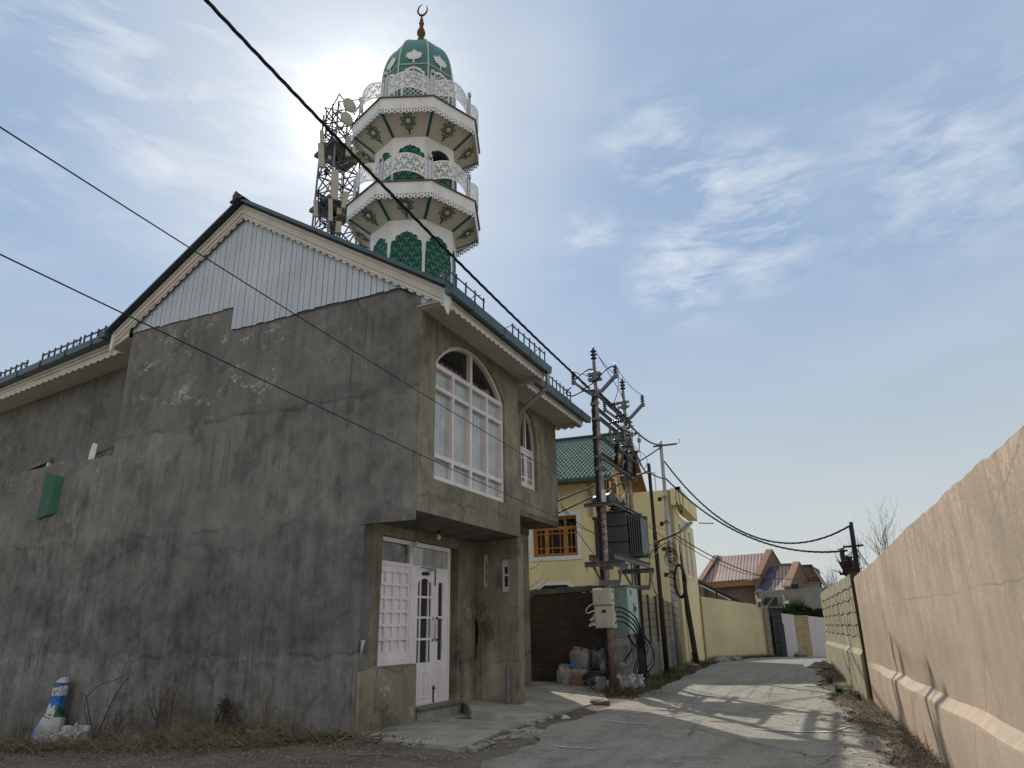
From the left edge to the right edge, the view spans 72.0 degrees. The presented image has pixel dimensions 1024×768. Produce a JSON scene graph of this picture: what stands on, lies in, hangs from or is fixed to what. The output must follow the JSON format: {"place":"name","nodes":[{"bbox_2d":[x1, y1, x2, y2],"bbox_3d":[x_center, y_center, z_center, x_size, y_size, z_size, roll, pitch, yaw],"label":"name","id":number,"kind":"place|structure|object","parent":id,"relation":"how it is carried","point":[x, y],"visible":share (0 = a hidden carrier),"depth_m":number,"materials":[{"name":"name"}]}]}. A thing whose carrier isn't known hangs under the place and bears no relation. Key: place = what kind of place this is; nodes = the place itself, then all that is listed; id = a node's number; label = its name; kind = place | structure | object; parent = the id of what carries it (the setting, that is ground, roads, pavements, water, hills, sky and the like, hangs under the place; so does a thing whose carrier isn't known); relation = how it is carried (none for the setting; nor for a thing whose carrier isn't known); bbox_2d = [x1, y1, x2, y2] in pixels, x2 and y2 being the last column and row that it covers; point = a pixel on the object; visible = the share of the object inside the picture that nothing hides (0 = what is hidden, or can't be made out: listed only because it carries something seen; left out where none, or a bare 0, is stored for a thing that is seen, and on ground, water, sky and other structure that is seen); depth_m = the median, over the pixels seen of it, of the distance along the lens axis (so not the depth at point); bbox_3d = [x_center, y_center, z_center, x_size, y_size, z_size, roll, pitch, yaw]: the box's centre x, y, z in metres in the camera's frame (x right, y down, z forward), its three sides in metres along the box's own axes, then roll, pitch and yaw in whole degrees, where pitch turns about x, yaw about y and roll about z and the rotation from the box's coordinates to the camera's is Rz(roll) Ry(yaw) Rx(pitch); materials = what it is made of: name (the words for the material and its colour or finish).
{"place":"outdoors","nodes":[
{"label":"outdoors","id":0,"kind":"place"},
{"bbox_2d":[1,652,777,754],"bbox_3d":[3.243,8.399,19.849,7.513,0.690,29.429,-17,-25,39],"label":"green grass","id":1,"kind":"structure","parent":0,"point":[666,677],"depth_m":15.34,"materials":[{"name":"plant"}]},
{"bbox_2d":[354,713,545,752],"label":"pavement","id":2,"kind":"structure","parent":0,"point":[452,733],"depth_m":10.12,"materials":[{"name":"concrete"}]},
{"bbox_2d":[0,658,943,767],"bbox_3d":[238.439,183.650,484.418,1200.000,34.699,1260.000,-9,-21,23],"label":"ground","id":3,"kind":"structure","parent":0,"point":[471,760],"depth_m":8.80,"materials":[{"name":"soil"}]},
{"bbox_2d":[31,677,68,744],"bbox_3d":[-7.989,5.707,12.274,0.660,1.120,0.327,-9,-21,23],"label":"cement bag","id":4,"kind":"object","parent":3,"relation":"on","point":[52,719],"visible":0.93,"depth_m":12.21,"materials":[{"name":"white plastic"}]},
{"bbox_2d":[49,722,94,745],"bbox_3d":[-7.289,5.857,11.809,0.688,0.362,0.507,-9,-21,23],"label":"white bundle","id":5,"kind":"object","parent":3,"relation":"on","point":[65,728],"visible":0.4,"depth_m":11.70,"materials":[{"name":"plastic"}]},
{"bbox_2d":[74,645,151,739],"bbox_3d":[-6.831,5.206,11.932,1.796,1.519,0.024,-9,-21,23],"label":"bare sapling","id":6,"kind":"object","parent":3,"relation":"on","point":[112,700],"visible":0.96,"depth_m":11.88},
{"bbox_2d":[97,697,141,739],"bbox_3d":[-6.521,5.530,11.656,0.742,0.779,0.472,-9,-21,23],"label":"dry weed","id":7,"kind":"object","parent":3,"relation":"on","point":[119,727],"visible":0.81,"depth_m":11.62,"materials":[{"name":"brown plant"}]},
{"bbox_2d":[125,687,154,733],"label":"dry weed","id":8,"kind":"object","parent":3,"relation":"on","point":[140,717],"visible":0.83,"depth_m":11.46,"materials":[{"name":"plant"}]},
{"bbox_2d":[143,651,182,732],"bbox_3d":[-5.708,5.053,11.453,0.806,1.384,0.728,-9,-21,23],"label":"dry weed","id":9,"kind":"object","parent":3,"relation":"on","point":[157,719],"visible":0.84,"depth_m":11.38,"materials":[{"name":"brown plant"}]},
{"bbox_2d":[156,682,183,735],"bbox_3d":[-5.344,5.137,11.031,0.397,0.887,0.709,7,-21,-22],"label":"dry weed","id":10,"kind":"object","parent":3,"relation":"on","point":[176,708],"visible":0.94,"depth_m":11.10,"materials":[{"name":"plant"}]},
{"bbox_2d":[178,681,210,731],"bbox_3d":[-5.011,5.082,10.962,0.607,0.892,0.405,-9,-21,23],"label":"dry weed","id":11,"kind":"object","parent":3,"relation":"on","point":[186,718],"visible":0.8,"depth_m":10.95,"materials":[{"name":"plant"}]},
{"bbox_2d":[183,693,222,733],"bbox_3d":[-4.733,5.114,10.815,0.746,0.696,0.343,-9,-21,23],"label":"dry weed","id":12,"kind":"object","parent":3,"relation":"on","point":[211,720],"visible":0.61,"depth_m":10.79,"materials":[{"name":"plant"}]},
{"bbox_2d":[214,697,247,733],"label":"drooping bush","id":13,"kind":"object","parent":3,"relation":"on","point":[225,708],"visible":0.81,"depth_m":10.67,"materials":[{"name":"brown plant"}]},
{"bbox_2d":[225,696,271,735],"bbox_3d":[-3.931,4.950,10.465,0.678,0.671,0.432,-2,-19,2],"label":"dry weed","id":14,"kind":"object","parent":3,"relation":"on","point":[246,717],"visible":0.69,"depth_m":10.47,"materials":[{"name":"plant"}]},
{"bbox_2d":[237,658,274,727],"bbox_3d":[-3.798,4.763,10.671,0.941,1.135,0.386,-9,-21,23],"label":"dry weed","id":15,"kind":"object","parent":3,"relation":"on","point":[260,699],"visible":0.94,"depth_m":10.68,"materials":[{"name":"brown plant"}]},
{"bbox_2d":[267,679,322,734],"bbox_3d":[-3.188,4.719,10.361,0.780,0.946,0.317,5,-20,-16],"label":"dry weed","id":16,"kind":"object","parent":3,"relation":"on","point":[296,706],"visible":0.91,"depth_m":10.38,"materials":[{"name":"brown plant"}]},
{"bbox_2d":[0,191,590,741],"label":"plastered building","id":17,"kind":"structure","parent":3,"relation":"on","point":[214,527],"depth_m":12.58,"materials":[{"name":"grey paint"}]},
{"bbox_2d":[23,457,54,470],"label":"scrap beam","id":18,"kind":"structure","parent":17,"relation":"on","point":[42,463],"depth_m":15.03,"materials":[{"name":"grey wood"}]},
{"bbox_2d":[36,473,63,518],"bbox_3d":[-9.422,2.252,14.376,0.594,0.963,0.054,-8,-20,20],"label":"green sheet","id":19,"kind":"object","parent":17,"relation":"attached to","point":[50,495],"visible":1,"depth_m":14.36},
{"bbox_2d":[0,326,128,475],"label":"wing building","id":20,"kind":"structure","parent":17,"relation":"on","point":[64,405],"depth_m":18.38,"materials":[{"name":"grey paint"}]},
{"bbox_2d":[88,443,97,458],"bbox_3d":[-8.619,1.435,14.494,0.161,0.460,0.030,-3,-19,6],"label":"pale board","id":21,"kind":"object","parent":17,"relation":"on","point":[93,451],"visible":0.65,"depth_m":14.49,"materials":[{"name":"white paint"}]},
{"bbox_2d":[95,446,113,457],"bbox_3d":[-8.428,1.452,14.559,0.361,0.432,0.579,13,-23,-35],"label":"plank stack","id":22,"kind":"object","parent":17,"relation":"on","point":[108,451],"visible":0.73,"depth_m":14.53,"materials":[{"name":"grey wood"}]},
{"bbox_2d":[345,4,479,284],"bbox_3d":[-2.741,-6.383,20.333,3.548,11.888,3.548,-2,-19,2],"label":"minaret","id":23,"kind":"object","parent":17,"relation":"on","point":[409,121],"visible":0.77,"depth_m":19.05,"materials":[{"name":"white paint"}]},
{"bbox_2d":[432,151,448,173],"bbox_3d":[-2.001,-5.623,19.183,0.586,1.163,0.786,3,-19,-10],"label":"loudspeaker","id":24,"kind":"object","parent":23,"relation":"attached to","point":[438,155],"visible":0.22,"depth_m":19.12,"materials":[{"name":"black metal"}]},
{"bbox_2d":[414,567,436,704],"bbox_3d":[-1.509,4.323,12.201,0.120,2.219,0.678,-9,-21,23],"label":"door leaf","id":25,"kind":"structure","parent":17,"relation":"in","point":[424,635],"depth_m":12.24,"materials":[{"name":"white paint"}]},
{"bbox_2d":[432,570,447,702],"bbox_3d":[-1.277,4.506,12.681,0.110,2.210,0.505,-9,-21,23],"label":"door leaf","id":26,"kind":"structure","parent":17,"relation":"in","point":[439,688],"depth_m":12.69,"materials":[{"name":"white paint"}]},
{"bbox_2d":[434,347,503,502],"bbox_3d":[-0.868,0.765,12.829,0.200,3.000,3.200,-9,-21,23],"label":"arched window","id":27,"kind":"structure","parent":17,"relation":"in","point":[464,386],"depth_m":12.89,"materials":[{"name":"paint"}]},
{"bbox_2d":[484,554,487,587],"bbox_3d":[-0.505,3.736,14.069,0.105,0.650,0.050,-9,-21,23],"label":"slit window","id":28,"kind":"structure","parent":17,"relation":"in","point":[486,555],"depth_m":14.05,"materials":[{"name":"glass"}]},
{"bbox_2d":[502,559,509,591],"bbox_3d":[-0.108,3.765,13.867,0.155,0.630,0.050,-9,-21,23],"label":"slit window","id":29,"kind":"structure","parent":17,"relation":"in","point":[505,562],"depth_m":13.85,"materials":[{"name":"paint"}]},
{"bbox_2d":[520,412,534,490],"bbox_3d":[0.190,1.625,16.731,0.300,2.300,1.500,-9,-21,23],"label":"arched window","id":30,"kind":"structure","parent":17,"relation":"in","point":[526,438],"depth_m":16.81,"materials":[{"name":"paint"}]},
{"bbox_2d":[558,469,650,512],"bbox_3d":[2.943,3.085,20.902,0.056,2.338,6.850,-12,-22,29],"label":"service cable","id":31,"kind":"object","parent":17,"relation":"attached to","point":[580,502],"visible":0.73,"depth_m":19.61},
{"bbox_2d":[558,447,660,500],"bbox_3d":[3.378,2.669,22.198,0.057,3.362,9.221,-11,-22,27],"label":"service cable","id":32,"kind":"object","parent":17,"relation":"attached to","point":[563,498],"visible":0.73,"depth_m":20.06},
{"bbox_2d":[309,94,362,243],"bbox_3d":[-9.386,-2.162,35.048,2.652,30.190,2.758,-19,-26,41],"label":"radio mast","id":33,"kind":"object","parent":3,"relation":"on","point":[331,208],"visible":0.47,"depth_m":37.97,"materials":[{"name":"metal"}]},
{"bbox_2d":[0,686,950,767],"bbox_3d":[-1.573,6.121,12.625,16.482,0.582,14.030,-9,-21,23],"label":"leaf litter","id":34,"kind":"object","parent":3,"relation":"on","point":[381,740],"visible":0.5,"depth_m":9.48,"materials":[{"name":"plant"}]},
{"bbox_2d":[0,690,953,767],"bbox_3d":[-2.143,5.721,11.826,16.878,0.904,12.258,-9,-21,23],"label":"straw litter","id":35,"kind":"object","parent":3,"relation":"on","point":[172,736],"visible":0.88,"depth_m":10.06,"materials":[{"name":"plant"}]},
{"bbox_2d":[529,585,605,683],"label":"brick wall","id":36,"kind":"structure","parent":3,"relation":"on","point":[560,622],"depth_m":17.76,"materials":[{"name":"brick"}]},
{"bbox_2d":[611,584,638,634],"bbox_3d":[2.717,5.506,17.239,0.631,1.180,1.050,-9,-21,23],"label":"feeder cabinet","id":37,"kind":"object","parent":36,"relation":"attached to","point":[625,597],"visible":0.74,"depth_m":16.88,"materials":[{"name":"metal"}]},
{"bbox_2d":[620,642,636,673],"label":"grey cables","id":38,"kind":"object","parent":37,"relation":"hanging from","point":[630,667],"visible":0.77,"depth_m":16.63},
{"bbox_2d":[624,634,654,676],"bbox_3d":[2.914,6.584,16.998,1.244,1.042,0.709,10,-22,-28],"label":"cable tangle","id":39,"kind":"object","parent":37,"relation":"hanging from","point":[641,654],"visible":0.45,"depth_m":17.04,"materials":[{"name":"rubber"}]},
{"bbox_2d":[571,347,617,693],"bbox_3d":[2.162,2.969,16.867,1.244,8.386,0.214,-9,-21,23],"label":"tubular pole","id":40,"kind":"object","parent":3,"relation":"on","point":[608,634],"visible":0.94,"depth_m":16.85,"materials":[{"name":"metal"}]},
{"bbox_2d":[0,254,653,558],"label":"thin wire","id":41,"kind":"object","parent":40,"relation":"attached to","point":[242,370],"visible":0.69,"depth_m":6.15,"materials":[{"name":"metal"}]},
{"bbox_2d":[0,126,665,530],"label":"thin wire","id":42,"kind":"object","parent":40,"relation":"attached to","point":[244,282],"visible":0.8,"depth_m":6.12,"materials":[{"name":"metal"}]},
{"bbox_2d":[203,0,589,389],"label":"twisted cable","id":43,"kind":"object","parent":40,"relation":"attached to","point":[287,85],"visible":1,"depth_m":11.64,"materials":[{"name":"rubber"}]},
{"bbox_2d":[582,669,607,680],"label":"cable ends","id":44,"kind":"object","parent":40,"relation":"attached to","point":[603,673],"visible":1,"depth_m":15.58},
{"bbox_2d":[592,588,614,605],"bbox_3d":[2.080,4.840,16.035,0.474,0.380,0.224,-9,-21,23],"label":"meter box","id":45,"kind":"object","parent":40,"relation":"attached to","point":[603,596],"visible":1,"depth_m":15.94,"materials":[{"name":"beige plastic"}]},
{"bbox_2d":[594,606,616,627],"bbox_3d":[2.114,5.248,15.879,0.474,0.475,0.226,-9,-21,23],"label":"meter box","id":46,"kind":"object","parent":40,"relation":"attached to","point":[605,617],"visible":1,"depth_m":15.79,"materials":[{"name":"beige plastic"}]},
{"bbox_2d":[614,606,643,647],"bbox_3d":[2.672,5.603,16.219,0.455,0.929,1.332,-9,-21,23],"label":"feeder cable","id":47,"kind":"object","parent":46,"relation":"attached to","point":[631,613],"visible":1,"depth_m":16.35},
{"bbox_2d":[590,402,627,432],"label":"steel beam","id":48,"kind":"structure","parent":40,"relation":"attached to","point":[605,415],"depth_m":18.76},
{"bbox_2d":[583,500,637,513],"bbox_3d":[2.602,3.234,17.932,0.730,0.120,2.680,-9,-21,23],"label":"hold down frame","id":49,"kind":"object","parent":40,"relation":"attached to","point":[614,503],"visible":0.75,"depth_m":16.88,"materials":[{"name":"grey paint"}]},
{"bbox_2d":[591,392,632,426],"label":"steel beam","id":50,"kind":"structure","parent":40,"relation":"attached to","point":[615,409],"depth_m":18.73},
{"bbox_2d":[592,416,633,446],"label":"steel beam","id":51,"kind":"structure","parent":40,"relation":"attached to","point":[604,421],"depth_m":18.27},
{"bbox_2d":[593,435,632,462],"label":"steel beam","id":52,"kind":"structure","parent":40,"relation":"attached to","point":[604,439],"depth_m":17.89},
{"bbox_2d":[608,419,646,468],"bbox_3d":[3.156,1.655,18.767,0.533,0.998,2.500,-9,-21,23],"label":"switch frame","id":53,"kind":"object","parent":52,"relation":"attached to","point":[631,434],"visible":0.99,"depth_m":18.61,"materials":[{"name":"grey paint"}]},
{"bbox_2d":[622,454,636,500],"bbox_3d":[3.087,2.372,18.958,1.128,1.947,0.349,17,-26,-42],"label":"fuse unit","id":54,"kind":"object","parent":52,"relation":"hanging from","point":[634,468],"visible":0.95,"depth_m":19.30,"materials":[{"name":"black metal"}]},
{"bbox_2d":[594,453,636,480],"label":"steel beam","id":55,"kind":"structure","parent":40,"relation":"attached to","point":[607,459],"depth_m":17.97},
{"bbox_2d":[612,427,621,501],"bbox_3d":[2.647,2.049,18.008,0.293,1.946,0.726,1,-19,-4],"label":"fuse unit","id":56,"kind":"object","parent":55,"relation":"attached to","point":[616,455],"visible":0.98,"depth_m":17.85,"materials":[{"name":"black metal"}]},
{"bbox_2d":[620,436,630,501],"bbox_3d":[2.950,2.223,18.525,0.450,1.945,0.246,-1,-19,0],"label":"fuse unit","id":57,"kind":"object","parent":55,"relation":"attached to","point":[625,464],"visible":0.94,"depth_m":18.57,"materials":[{"name":"black metal"}]},
{"bbox_2d":[584,553,653,589],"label":"transformer platform","id":58,"kind":"structure","parent":40,"relation":"attached to","point":[620,561],"depth_m":16.65,"materials":[{"name":"grey paint"}]},
{"bbox_2d":[592,492,650,559],"bbox_3d":[2.749,3.628,17.976,1.317,1.649,0.950,-9,-21,23],"label":"transformer","id":59,"kind":"object","parent":58,"relation":"on","point":[627,531],"visible":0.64,"depth_m":17.55,"materials":[{"name":"grey metal"}]},
{"bbox_2d":[590,699,609,704],"bbox_3d":[1.700,6.112,13.544,0.402,0.118,0.200,-9,-21,23],"label":"stone","id":60,"kind":"object","parent":3,"relation":"on","point":[599,702],"visible":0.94,"depth_m":13.47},
{"bbox_2d":[528,430,713,664],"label":"yellow house","id":61,"kind":"structure","parent":3,"relation":"on","point":[563,550],"depth_m":27.98,"materials":[{"name":"paint"}]},
{"bbox_2d":[602,379,646,684],"bbox_3d":[3.272,3.760,19.199,1.244,8.386,0.208,-9,-21,23],"label":"tubular pole","id":62,"kind":"object","parent":3,"relation":"on","point":[637,578],"visible":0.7,"depth_m":19.35,"materials":[{"name":"metal"}]},
{"bbox_2d":[616,672,637,687],"bbox_3d":[2.592,6.756,16.096,0.520,0.333,0.426,-9,-21,23],"label":"sack","id":63,"kind":"object","parent":3,"relation":"on","point":[624,678],"visible":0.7,"depth_m":15.99,"materials":[{"name":"white plastic"}]},
{"bbox_2d":[614,594,676,675],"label":"block wall","id":64,"kind":"structure","parent":3,"relation":"on","point":[652,628],"depth_m":21.96,"materials":[{"name":"concrete"}]},
{"bbox_2d":[647,463,669,671],"bbox_3d":[4.780,5.948,23.090,0.184,6.819,0.160,-9,-21,23],"label":"dark pole","id":65,"kind":"object","parent":3,"relation":"on","point":[663,629],"visible":0.86,"depth_m":22.84,"materials":[{"name":"wood"}]},
{"bbox_2d":[653,522,692,544],"bbox_3d":[5.241,4.884,23.014,1.464,0.619,0.249,-16,-24,37],"label":"street lamp","id":66,"kind":"object","parent":65,"relation":"attached to","point":[682,529],"visible":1,"depth_m":22.89,"materials":[{"name":"black metal"}]},
{"bbox_2d":[653,439,683,667],"bbox_3d":[5.911,5.972,25.290,1.051,8.142,0.305,-9,-21,23],"label":"silver pole","id":67,"kind":"object","parent":3,"relation":"on","point":[676,619],"visible":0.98,"depth_m":25.15,"materials":[{"name":"metal"}]},
{"bbox_2d":[674,564,686,598],"bbox_3d":[5.927,6.947,24.862,0.455,1.205,0.142,-9,-21,23],"label":"cable coil","id":68,"kind":"object","parent":67,"relation":"hanging from","point":[682,596],"visible":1,"depth_m":24.81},
{"bbox_2d":[673,533,821,579],"bbox_3d":[12.134,8.665,33.590,0.040,1.079,21.412,-14,-23,33],"label":"thin wire","id":69,"kind":"object","parent":67,"relation":"attached to","point":[737,567],"visible":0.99,"depth_m":29.93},
{"bbox_2d":[678,539,698,662],"bbox_3d":[6.638,7.845,27.134,0.624,5.866,0.210,-1,-19,-1],"label":"leaning pole","id":70,"kind":"object","parent":3,"relation":"on","point":[691,632],"visible":0.52,"depth_m":26.63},
{"bbox_2d":[698,580,741,601],"bbox_3d":[10.242,11.037,34.141,1.974,3.011,1.852,-9,-21,23],"label":"shade frame","id":71,"kind":"object","parent":3,"relation":"on","point":[717,592],"visible":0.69,"depth_m":33.98,"materials":[{"name":"black metal"}]},
{"bbox_2d":[699,597,773,659],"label":"yellow boundary wall","id":72,"kind":"structure","parent":3,"relation":"on","point":[732,628],"depth_m":31.37,"materials":[{"name":"paint"}]},
{"bbox_2d":[762,597,777,615],"bbox_3d":[13.777,12.785,37.149,0.743,2.967,0.100,-9,-21,23],"label":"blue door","id":73,"kind":"structure","parent":3,"relation":"on","point":[774,602],"depth_m":37.47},
{"bbox_2d":[769,606,787,656],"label":"stone gate pillar","id":74,"kind":"structure","parent":3,"relation":"on","point":[779,636],"depth_m":31.67,"materials":[{"name":"stone"}]},
{"bbox_2d":[781,613,798,656],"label":"white wall","id":75,"kind":"structure","parent":3,"relation":"on","point":[788,621],"depth_m":31.46,"materials":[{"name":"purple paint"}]},
{"bbox_2d":[771,599,814,620],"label":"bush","id":76,"kind":"object","parent":3,"relation":"on","point":[797,607],"visible":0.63,"depth_m":32.39,"materials":[{"name":"green plant"}]},
{"bbox_2d":[759,587,828,651],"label":"cement outbuilding","id":77,"kind":"structure","parent":3,"relation":"on","point":[811,597],"depth_m":37.54,"materials":[{"name":"concrete"}]},
{"bbox_2d":[794,615,812,656],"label":"plank wall","id":78,"kind":"structure","parent":3,"relation":"on","point":[803,634],"depth_m":31.25,"materials":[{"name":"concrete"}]},
{"bbox_2d":[791,564,827,588],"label":"brick wing","id":79,"kind":"structure","parent":3,"relation":"on","point":[817,581],"depth_m":47.27,"materials":[{"name":"brick"}]},
{"bbox_2d":[807,616,826,656],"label":"white wall","id":80,"kind":"structure","parent":3,"relation":"on","point":[817,630],"depth_m":30.99,"materials":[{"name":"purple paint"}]},
{"bbox_2d":[807,662,832,669],"bbox_3d":[9.823,8.937,22.349,0.903,0.267,0.575,-9,-21,23],"label":"stone","id":81,"kind":"object","parent":3,"relation":"on","point":[825,665],"visible":0.63,"depth_m":22.18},
{"bbox_2d":[820,574,869,699],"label":"weathered block wall","id":82,"kind":"structure","parent":3,"relation":"on","point":[844,653],"depth_m":17.19,"materials":[{"name":"concrete"}]},
{"bbox_2d":[831,544,861,576],"bbox_3d":[9.249,6.149,19.066,0.710,3.593,0.553,7,-21,-22],"label":"pollarded tree","id":83,"kind":"object","parent":3,"relation":"on","point":[847,567],"visible":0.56,"depth_m":19.35,"materials":[{"name":"brown plant"}]},
{"bbox_2d":[842,522,863,571],"bbox_3d":[9.213,5.706,18.561,0.538,4.099,0.201,-9,-21,23],"label":"black pole","id":84,"kind":"object","parent":3,"relation":"on","point":[853,545],"visible":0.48,"depth_m":18.95,"materials":[{"name":"metal"}]},
{"bbox_2d":[664,461,849,543],"bbox_3d":[7.437,3.508,22.719,0.061,3.637,7.361,9,-22,-27],"label":"twisted cable","id":85,"kind":"object","parent":84,"relation":"attached to","point":[813,540],"visible":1,"depth_m":22.03,"materials":[{"name":"rubber"}]},
{"bbox_2d":[666,478,847,552],"bbox_3d":[7.364,4.004,22.576,0.061,3.372,7.206,9,-21,-26],"label":"twisted cable","id":86,"kind":"object","parent":84,"relation":"attached to","point":[837,551],"visible":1,"depth_m":21.80,"materials":[{"name":"rubber"}]},
{"bbox_2d":[675,486,687,522],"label":"tap wires","id":87,"kind":"object","parent":86,"relation":"attached to","point":[678,488],"visible":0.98,"depth_m":25.28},
{"bbox_2d":[849,572,872,699],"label":"wall end pier","id":88,"kind":"structure","parent":3,"relation":"on","point":[853,575],"depth_m":13.74,"materials":[{"name":"concrete"}]},
{"bbox_2d":[859,492,902,555],"bbox_3d":[12.546,6.425,23.347,1.419,5.568,2.066,-9,-21,23],"label":"bare tree","id":89,"kind":"object","parent":3,"relation":"on","point":[885,537],"visible":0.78,"depth_m":23.63,"materials":[{"name":"plant"}]},
{"bbox_2d":[854,425,1023,767],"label":"beige wall","id":90,"kind":"structure","parent":3,"relation":"on","point":[939,587],"depth_m":6.27,"materials":[{"name":"paint"}]},
{"bbox_2d":[0,653,948,767],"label":"dry grass","id":91,"kind":"structure","parent":0,"point":[639,691],"depth_m":11.32,"materials":[{"name":"plant"}]},
{"bbox_2d":[0,0,1023,586],"label":"sky","id":92,"kind":"structure","parent":0,"point":[794,229],"materials":[{"name":"blue"}]},
{"bbox_2d":[511,724,545,738],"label":"pavement","id":93,"kind":"structure","parent":0,"point":[529,735],"depth_m":10.00,"materials":[{"name":"concrete"}]},
{"bbox_2d":[463,681,608,719],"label":"raised pavement","id":94,"kind":"structure","parent":0,"point":[546,699],"depth_m":13.05,"materials":[{"name":"concrete"}]},
{"bbox_2d":[505,666,510,701],"bbox_3d":[-0.075,5.518,12.972,0.089,0.610,0.084,-9,-21,23],"label":"pipe stub","id":95,"kind":"object","parent":94,"relation":"on","point":[507,675],"visible":1,"depth_m":12.94,"materials":[{"name":"grey paint"}]},
{"bbox_2d":[557,664,571,684],"bbox_3d":[1.249,6.898,16.755,0.382,0.471,0.361,-1,-19,0],"label":"sack","id":96,"kind":"object","parent":94,"relation":"on","point":[564,671],"visible":0.74,"depth_m":16.62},
{"bbox_2d":[570,676,584,685],"bbox_3d":[1.541,6.933,16.473,0.320,0.210,0.120,-9,-21,23],"label":"brown board","id":97,"kind":"object","parent":94,"relation":"on","point":[576,680],"visible":0.79,"depth_m":16.42,"materials":[{"name":"wood"}]},
{"bbox_2d":[569,667,587,682],"bbox_3d":[1.584,6.866,16.664,0.495,0.341,0.412,-9,-21,23],"label":"sack","id":98,"kind":"object","parent":94,"relation":"on","point":[577,671],"visible":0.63,"depth_m":16.54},
{"bbox_2d":[569,647,592,669],"bbox_3d":[1.660,6.600,16.991,0.512,0.514,0.450,-9,-21,23],"label":"sack","id":99,"kind":"object","parent":98,"relation":"on","point":[580,657],"visible":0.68,"depth_m":16.83,"materials":[{"name":"plastic"}]},
{"bbox_2d":[585,670,603,685],"bbox_3d":[1.899,6.828,16.394,0.419,0.344,0.368,-9,-21,23],"label":"sack","id":100,"kind":"object","parent":94,"relation":"on","point":[591,680],"visible":0.39,"depth_m":16.25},
{"bbox_2d":[595,676,608,689],"bbox_3d":[2.042,6.757,15.942,0.412,0.278,0.334,-9,-21,23],"label":"sack","id":101,"kind":"object","parent":94,"relation":"on","point":[601,681],"visible":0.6,"depth_m":15.84,"materials":[{"name":"white plastic"}]},
{"bbox_2d":[616,660,632,674],"bbox_3d":[2.666,6.790,16.639,0.410,0.523,0.365,-9,-21,23],"label":"sack","id":102,"kind":"object","parent":94,"relation":"on","point":[622,665],"visible":0.51,"depth_m":16.56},
{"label":"sack","id":103,"kind":"object","parent":102,"relation":"on","visible":0},
{"bbox_2d":[590,646,604,668],"bbox_3d":[2.084,6.513,16.811,0.450,0.488,0.401,-9,-21,23],"label":"sack","id":104,"kind":"object","parent":103,"relation":"on","point":[597,657],"visible":0.59,"depth_m":16.66,"materials":[{"name":"plastic"}]},
{"bbox_2d":[481,657,896,767],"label":"road","id":105,"kind":"structure","parent":0,"point":[710,716],"depth_m":9.97,"materials":[{"name":"concrete"}]},
{"bbox_2d":[698,549,809,604],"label":"brick house","id":106,"kind":"structure","parent":0,"point":[745,588],"depth_m":46.10,"materials":[{"name":"brick"}]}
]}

